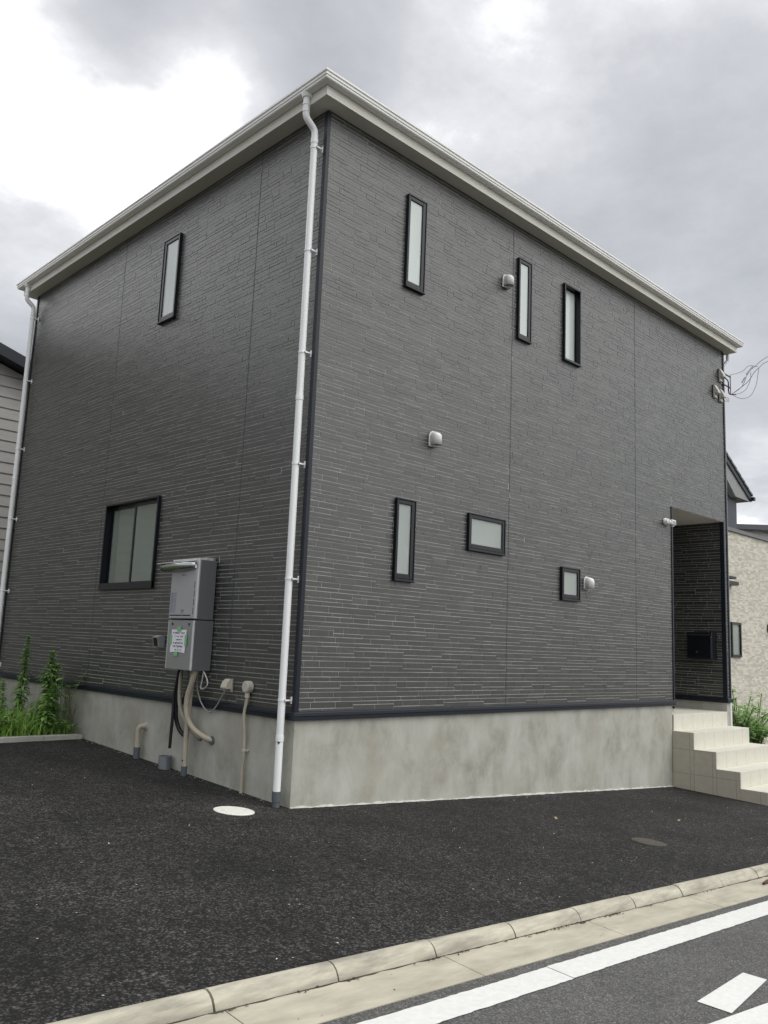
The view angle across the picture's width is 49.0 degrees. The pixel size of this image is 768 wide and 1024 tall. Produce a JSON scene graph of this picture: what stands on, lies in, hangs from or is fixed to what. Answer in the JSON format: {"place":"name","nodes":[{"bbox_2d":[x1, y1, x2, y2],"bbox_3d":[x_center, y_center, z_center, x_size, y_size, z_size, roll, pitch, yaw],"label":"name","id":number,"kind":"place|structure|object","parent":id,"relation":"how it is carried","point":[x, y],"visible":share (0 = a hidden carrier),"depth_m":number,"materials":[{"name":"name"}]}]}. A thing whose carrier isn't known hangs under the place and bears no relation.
{"place":"outdoors","nodes":[
{"label":"outdoors","id":0,"kind":"place"},
{"bbox_2d":[0,696,79,736],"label":"grass","id":1,"kind":"structure","parent":0,"point":[24,726],"depth_m":10.03,"materials":[{"name":"green plant"}]},
{"bbox_2d":[0,714,767,1023],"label":"parking lot","id":2,"kind":"structure","parent":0,"point":[177,884],"depth_m":5.63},
{"bbox_2d":[0,730,68,736],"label":"planting bed","id":3,"kind":"object","parent":2,"relation":"on","point":[40,734],"visible":0.19,"depth_m":10.01,"materials":[{"name":"soil"}]},
{"bbox_2d":[0,679,8,713],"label":"tall weed","id":4,"kind":"object","parent":3,"relation":"on","point":[2,691],"visible":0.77,"depth_m":10.73,"materials":[{"name":"green plant"}]},
{"bbox_2d":[0,708,29,728],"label":"broadleaf weed","id":5,"kind":"object","parent":3,"relation":"on","point":[7,716],"visible":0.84,"depth_m":9.77,"materials":[{"name":"green plant"}]},
{"bbox_2d":[9,636,33,717],"bbox_3d":[-4.582,2.150,10.688,0.330,1.159,0.298,4,-9,-11],"label":"tall weed","id":6,"kind":"object","parent":3,"relation":"on","point":[20,682],"visible":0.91,"depth_m":10.67,"materials":[{"name":"green plant"}]},
{"bbox_2d":[32,684,58,732],"bbox_3d":[-4.069,2.388,10.152,0.340,0.628,0.316,11,-12,-43],"label":"tall weed","id":7,"kind":"object","parent":3,"relation":"on","point":[46,713],"visible":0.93,"depth_m":10.13,"materials":[{"name":"green plant"}]},
{"bbox_2d":[28,650,63,721],"bbox_3d":[-4.201,2.230,10.463,0.441,1.012,0.423,11,-12,-43],"label":"tall weed","id":8,"kind":"object","parent":3,"relation":"on","point":[39,708],"visible":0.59,"depth_m":10.45,"materials":[{"name":"green plant"}]},
{"bbox_2d":[42,663,65,723],"bbox_3d":[-4.194,2.343,10.649,0.440,0.853,0.427,0,-9,14],"label":"tall weed","id":9,"kind":"object","parent":3,"relation":"on","point":[58,665],"visible":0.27,"depth_m":10.65,"materials":[{"name":"green plant"}]},
{"bbox_2d":[36,720,79,733],"bbox_3d":[-3.970,2.623,10.221,0.532,0.215,0.264,3,-9,-4],"label":"broadleaf weed","id":10,"kind":"object","parent":3,"relation":"on","point":[58,727],"visible":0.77,"depth_m":10.21,"materials":[{"name":"green plant"}]},
{"bbox_2d":[47,666,85,728],"bbox_3d":[-3.981,2.322,10.385,0.517,0.859,0.340,1,-9,6],"label":"broadleaf weed","id":11,"kind":"object","parent":3,"relation":"on","point":[58,708],"visible":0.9,"depth_m":10.37,"materials":[{"name":"green plant"}]},
{"bbox_2d":[60,687,78,732],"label":"wiry grass","id":12,"kind":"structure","parent":3,"relation":"on","point":[71,719],"depth_m":10.45,"materials":[{"name":"green plant"}]},
{"bbox_2d":[0,734,82,742],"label":"bed border","id":13,"kind":"object","parent":2,"relation":"on","point":[10,739],"visible":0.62,"depth_m":9.77,"materials":[{"name":"concrete"}]},
{"bbox_2d":[158,755,171,769],"bbox_3d":[-2.292,2.673,8.802,0.132,0.248,0.132,11,-12,-43],"label":"drain stub","id":14,"kind":"object","parent":2,"relation":"on","point":[164,762],"visible":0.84,"depth_m":8.76,"materials":[{"name":"grey plastic"}]},
{"bbox_2d":[180,671,193,775],"bbox_3d":[-1.994,2.157,8.581,0.066,1.123,0.094,11,-12,-43],"label":"drain pipe","id":15,"kind":"object","parent":2,"relation":"on","point":[184,766],"visible":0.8,"depth_m":8.54,"materials":[{"name":"grey plastic"}]},
{"bbox_2d":[213,806,254,815],"bbox_3d":[-1.255,2.502,7.057,0.344,0.035,0.344,11,-12,-43],"label":"manhole cover","id":16,"kind":"object","parent":2,"relation":"on","point":[234,810],"visible":1,"depth_m":7.03,"materials":[{"name":"white plastic"}]},
{"bbox_2d":[0,67,744,808],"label":"house","id":17,"kind":"structure","parent":2,"relation":"on","point":[272,347],"depth_m":9.74,"materials":[{"name":"stone"}]},
{"bbox_2d":[97,495,161,589],"bbox_3d":[-3.051,0.399,10.202,0.142,1.078,1.322,11,-12,-43],"label":"window","id":18,"kind":"structure","parent":17,"relation":"in","point":[131,528],"depth_m":10.24,"materials":[{"name":"grey glass"}]},
{"bbox_2d":[133,722,147,758],"bbox_3d":[-2.686,2.547,9.307,0.138,0.441,0.075,4,-9,-12],"label":"pipe","id":19,"kind":"object","parent":17,"relation":"attached to","point":[136,750],"visible":0.95,"depth_m":9.29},
{"bbox_2d":[153,635,164,647],"bbox_3d":[-2.493,1.430,9.313,0.090,0.135,0.120,11,-12,-43],"label":"socket cover","id":20,"kind":"object","parent":17,"relation":"attached to","point":[158,641],"visible":1,"depth_m":9.28,"materials":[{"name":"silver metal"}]},
{"bbox_2d":[156,232,182,324],"bbox_3d":[-2.599,-2.857,10.387,0.142,1.088,0.392,11,-12,-43],"label":"window","id":21,"kind":"structure","parent":17,"relation":"in","point":[167,310],"depth_m":10.36,"materials":[{"name":"white glass"}]},
{"bbox_2d":[157,558,216,670],"bbox_3d":[-2.080,1.049,8.758,0.370,1.157,0.600,11,-12,-43],"label":"water heater","id":22,"kind":"object","parent":17,"relation":"attached to","point":[191,608],"visible":1,"depth_m":8.62,"materials":[{"name":"paint"}]},
{"bbox_2d":[168,670,178,747],"bbox_3d":[-2.177,2.031,8.768,0.032,0.834,0.104,11,-12,-43],"label":"drain hose","id":23,"kind":"object","parent":22,"relation":"attached to","point":[172,715],"visible":0.88,"depth_m":8.77,"materials":[{"name":"black plastic"}]},
{"bbox_2d":[169,626,186,655],"bbox_3d":[-2.112,1.327,8.658,0.008,0.302,0.330,11,-12,-43],"label":"paper notice","id":24,"kind":"object","parent":22,"relation":"attached to","point":[178,640],"visible":1,"depth_m":8.66,"materials":[{"name":"white paper"}]},
{"bbox_2d":[174,670,183,736],"bbox_3d":[-2.103,1.987,8.804,0.172,0.734,0.122,5,-9,-16],"label":"drain hose","id":25,"kind":"object","parent":22,"relation":"attached to","point":[178,727],"visible":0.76,"depth_m":8.79,"materials":[{"name":"black rubber"}]},
{"bbox_2d":[200,671,207,689],"bbox_3d":[-1.816,1.689,8.514,0.025,0.211,0.136,11,-12,-43],"label":"wire loop","id":26,"kind":"object","parent":22,"relation":"hanging from","point":[203,673],"visible":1,"depth_m":8.53,"materials":[{"name":"grey plastic"}]},
{"bbox_2d":[196,671,225,712],"bbox_3d":[-1.751,1.794,8.449,0.518,0.432,0.062,-6,-12,42],"label":"power lead","id":27,"kind":"object","parent":22,"relation":"hanging from","point":[200,699],"visible":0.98,"depth_m":8.52,"materials":[{"name":"grey"}]},
{"bbox_2d":[178,670,201,740],"bbox_3d":[-1.995,1.971,8.675,0.367,0.722,0.072,-2,-10,27],"label":"water pipe","id":28,"kind":"object","parent":17,"relation":"attached to","point":[180,707],"visible":0.68,"depth_m":8.74,"materials":[{"name":"grey plastic"}]},
{"bbox_2d":[184,671,214,744],"bbox_3d":[-1.859,1.949,8.489,0.393,0.746,0.130,-1,-10,20],"label":"water pipe","id":29,"kind":"object","parent":17,"relation":"attached to","point":[199,733],"visible":0.99,"depth_m":8.52,"materials":[{"name":"grey plastic"}]},
{"bbox_2d":[220,678,233,692],"bbox_3d":[-1.546,1.704,8.284,0.080,0.130,0.110,11,-12,-43],"label":"outlet box","id":30,"kind":"object","parent":17,"relation":"attached to","point":[227,685],"visible":1,"depth_m":8.27,"materials":[{"name":"beige plastic"}]},
{"bbox_2d":[239,681,253,792],"bbox_3d":[-1.319,2.149,7.977,0.073,1.084,0.112,11,-12,-43],"label":"pipe","id":31,"kind":"object","parent":17,"relation":"attached to","point":[247,687],"visible":0.95,"depth_m":8.00,"materials":[{"name":"beige plastic"}]},
{"bbox_2d":[391,497,416,582],"bbox_3d":[0.183,0.295,8.732,0.297,0.857,0.142,11,-12,-43],"label":"window","id":32,"kind":"structure","parent":17,"relation":"in","point":[403,561],"depth_m":8.70,"materials":[{"name":"white glass"}]},
{"bbox_2d":[403,193,427,295],"bbox_3d":[0.319,-2.920,9.242,0.305,1.074,0.142,11,-12,-43],"label":"window","id":33,"kind":"structure","parent":17,"relation":"in","point":[416,209],"depth_m":9.21,"materials":[{"name":"white glass"}]},
{"bbox_2d":[428,431,441,447],"bbox_3d":[0.570,-0.794,9.121,0.132,0.178,0.113,11,-12,-43],"label":"vent hood","id":34,"kind":"object","parent":17,"relation":"attached to","point":[435,439],"visible":1,"depth_m":9.09,"materials":[{"name":"silver metal"}]},
{"bbox_2d":[466,512,505,555],"bbox_3d":[1.147,0.265,9.687,0.676,0.425,0.142,11,-12,-43],"label":"window","id":35,"kind":"structure","parent":17,"relation":"in","point":[485,534],"depth_m":9.65,"materials":[{"name":"white glass"}]},
{"bbox_2d":[502,274,513,289],"bbox_3d":[1.534,-2.831,10.312,0.132,0.178,0.113,11,-12,-43],"label":"vent hood","id":36,"kind":"object","parent":17,"relation":"attached to","point":[508,282],"visible":1,"depth_m":10.28,"materials":[{"name":"silver metal"}]},
{"bbox_2d":[516,257,531,344],"bbox_3d":[1.733,-2.643,10.607,0.280,1.068,0.142,11,-12,-43],"label":"window","id":37,"kind":"structure","parent":17,"relation":"in","point":[524,268],"depth_m":10.57,"materials":[{"name":"white glass"}]},
{"bbox_2d":[559,566,580,601],"bbox_3d":[2.352,0.930,10.801,0.424,0.422,0.142,11,-12,-43],"label":"window","id":38,"kind":"structure","parent":17,"relation":"in","point":[570,578],"depth_m":10.77,"materials":[{"name":"white glass"}]},
{"bbox_2d":[562,283,581,367],"bbox_3d":[2.483,-2.500,11.352,0.398,1.078,0.172,11,-12,-43],"label":"window","id":39,"kind":"structure","parent":17,"relation":"in","point":[571,341],"depth_m":11.40,"materials":[{"name":"white glass"}]},
{"bbox_2d":[584,576,594,589],"bbox_3d":[2.693,0.930,11.017,0.132,0.178,0.113,11,-12,-43],"label":"vent hood","id":40,"kind":"object","parent":17,"relation":"attached to","point":[589,583],"visible":1,"depth_m":10.98,"materials":[{"name":"silver metal"}]},
{"bbox_2d":[663,518,675,526],"bbox_3d":[4.309,0.155,12.709,0.212,0.122,0.107,11,-12,-43],"label":"security light","id":41,"kind":"object","parent":17,"relation":"attached to","point":[671,522],"visible":1,"depth_m":12.67,"materials":[{"name":"white plastic"}]},
{"bbox_2d":[687,632,716,659],"bbox_3d":[5.280,2.226,14.013,0.220,0.440,0.425,11,-12,-43],"label":"mailbox","id":42,"kind":"object","parent":17,"relation":"attached to","point":[701,645],"visible":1,"depth_m":13.92,"materials":[{"name":"black paint"}]},
{"bbox_2d":[687,636,710,657],"bbox_3d":[5.211,2.233,13.944,0.011,0.350,0.405,11,-12,-43],"label":"door","id":43,"kind":"structure","parent":42,"relation":"in","point":[702,644],"depth_m":13.94,"materials":[{"name":"black paint"}]},
{"bbox_2d":[713,385,720,398],"bbox_3d":[5.646,-2.045,14.304,0.116,0.240,0.086,11,-12,-43],"label":"cable hood","id":44,"kind":"object","parent":17,"relation":"attached to","point":[716,390],"visible":1,"depth_m":14.29,"materials":[{"name":"grey plastic"}]},
{"bbox_2d":[718,369,725,382],"bbox_3d":[5.820,-2.349,14.511,0.116,0.240,0.086,11,-12,-43],"label":"cable hood","id":45,"kind":"object","parent":17,"relation":"attached to","point":[721,375],"visible":1,"depth_m":14.49,"materials":[{"name":"grey plastic"}]},
{"bbox_2d":[719,389,725,403],"bbox_3d":[5.806,-1.994,14.455,0.116,0.240,0.086,11,-12,-43],"label":"cable hood","id":46,"kind":"object","parent":17,"relation":"attached to","point":[722,395],"visible":0.97,"depth_m":14.43,"materials":[{"name":"grey plastic"}]},
{"bbox_2d":[723,373,730,393],"bbox_3d":[5.978,-2.252,14.700,0.300,0.340,0.018,11,-12,-43],"label":"cable bracket","id":47,"kind":"object","parent":17,"relation":"attached to","point":[730,382],"visible":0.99,"depth_m":14.77,"materials":[{"name":"grey metal"}]},
{"bbox_2d":[631,837,666,846],"bbox_3d":[2.434,3.032,7.745,0.316,0.033,0.316,11,-12,-43],"label":"manhole cover","id":48,"kind":"object","parent":2,"relation":"on","point":[650,842],"visible":1,"depth_m":7.72,"materials":[{"name":"metal"}]},
{"bbox_2d":[672,707,767,805],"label":"entrance steps","id":49,"kind":"structure","parent":2,"relation":"on","point":[713,753],"depth_m":12.19,"materials":[{"name":"beige tile"}]},
{"bbox_2d":[732,686,767,741],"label":"shrub","id":50,"kind":"object","parent":2,"relation":"on","point":[737,720],"visible":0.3,"depth_m":15.99,"materials":[{"name":"green plant"}]},
{"bbox_2d":[732,693,767,744],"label":"shrub","id":51,"kind":"object","parent":2,"relation":"on","point":[757,739],"visible":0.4,"depth_m":16.87,"materials":[{"name":"green plant"}]},
{"bbox_2d":[0,0,767,524],"label":"sky","id":52,"kind":"structure","parent":0,"point":[639,126],"materials":[{"name":"grey"}]},
{"bbox_2d":[321,895,767,1023],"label":"road","id":53,"kind":"structure","parent":0,"point":[673,984],"depth_m":4.17,"materials":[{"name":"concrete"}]},
{"bbox_2d":[357,901,767,1023],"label":"edge line","id":54,"kind":"object","parent":53,"relation":"on","point":[450,1007],"visible":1,"depth_m":4.24,"materials":[{"name":"paint"}]},
{"bbox_2d":[697,973,767,1023],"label":"road marking","id":55,"kind":"object","parent":53,"relation":"on","point":[732,995],"visible":1,"depth_m":4.13,"materials":[{"name":"paint"}]},
{"bbox_3d":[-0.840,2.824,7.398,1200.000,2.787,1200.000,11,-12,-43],"label":"ground","id":56,"kind":"structure","parent":0,"visible":0},
{"bbox_2d":[0,342,30,632],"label":"neighbour house","id":57,"kind":"structure","parent":56,"relation":"on","point":[12,365],"depth_m":15.83,"materials":[{"name":"grey"}]},
{"bbox_2d":[47,863,767,1023],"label":"kerb","id":58,"kind":"structure","parent":56,"relation":"on","point":[175,1008],"depth_m":4.00,"materials":[{"name":"concrete"}]},
{"bbox_2d":[174,877,767,1023],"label":"gutter channel","id":59,"kind":"object","parent":56,"relation":"on","point":[331,1002],"visible":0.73,"depth_m":4.19,"materials":[{"name":"concrete"}]},
{"bbox_2d":[168,875,767,1023],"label":"gutter grime","id":60,"kind":"object","parent":59,"relation":"on","point":[422,961],"visible":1,"depth_m":4.04,"materials":[{"name":"grey concrete"}]},
{"bbox_2d":[221,876,765,1018],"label":"dead leaves","id":61,"kind":"object","parent":59,"relation":"on","point":[229,1009],"visible":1,"depth_m":4.76,"materials":[{"name":"brown plant"}]},
{"bbox_2d":[726,451,755,528],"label":"neighbour house","id":62,"kind":"structure","parent":56,"relation":"on","point":[738,490],"depth_m":31.69,"materials":[{"name":"grey"}]},
{"bbox_2d":[728,527,767,744],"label":"neighbour house","id":63,"kind":"structure","parent":56,"relation":"on","point":[748,572],"depth_m":24.18,"materials":[{"name":"stone"}]},
{"bbox_2d":[730,622,741,656],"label":"window","id":64,"kind":"structure","parent":63,"relation":"in","point":[735,627],"depth_m":23.42,"materials":[{"name":"grey glass"}]},
{"bbox_2d":[737,524,767,537],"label":"neighbour house","id":65,"kind":"structure","parent":63,"relation":"part of","point":[760,530],"depth_m":45.50,"materials":[{"name":"metal"}]},
{"bbox_2d":[741,711,767,741],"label":"shrub","id":66,"kind":"object","parent":56,"relation":"on","point":[766,723],"visible":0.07,"depth_m":18.94,"materials":[{"name":"green plant"}]}
]}

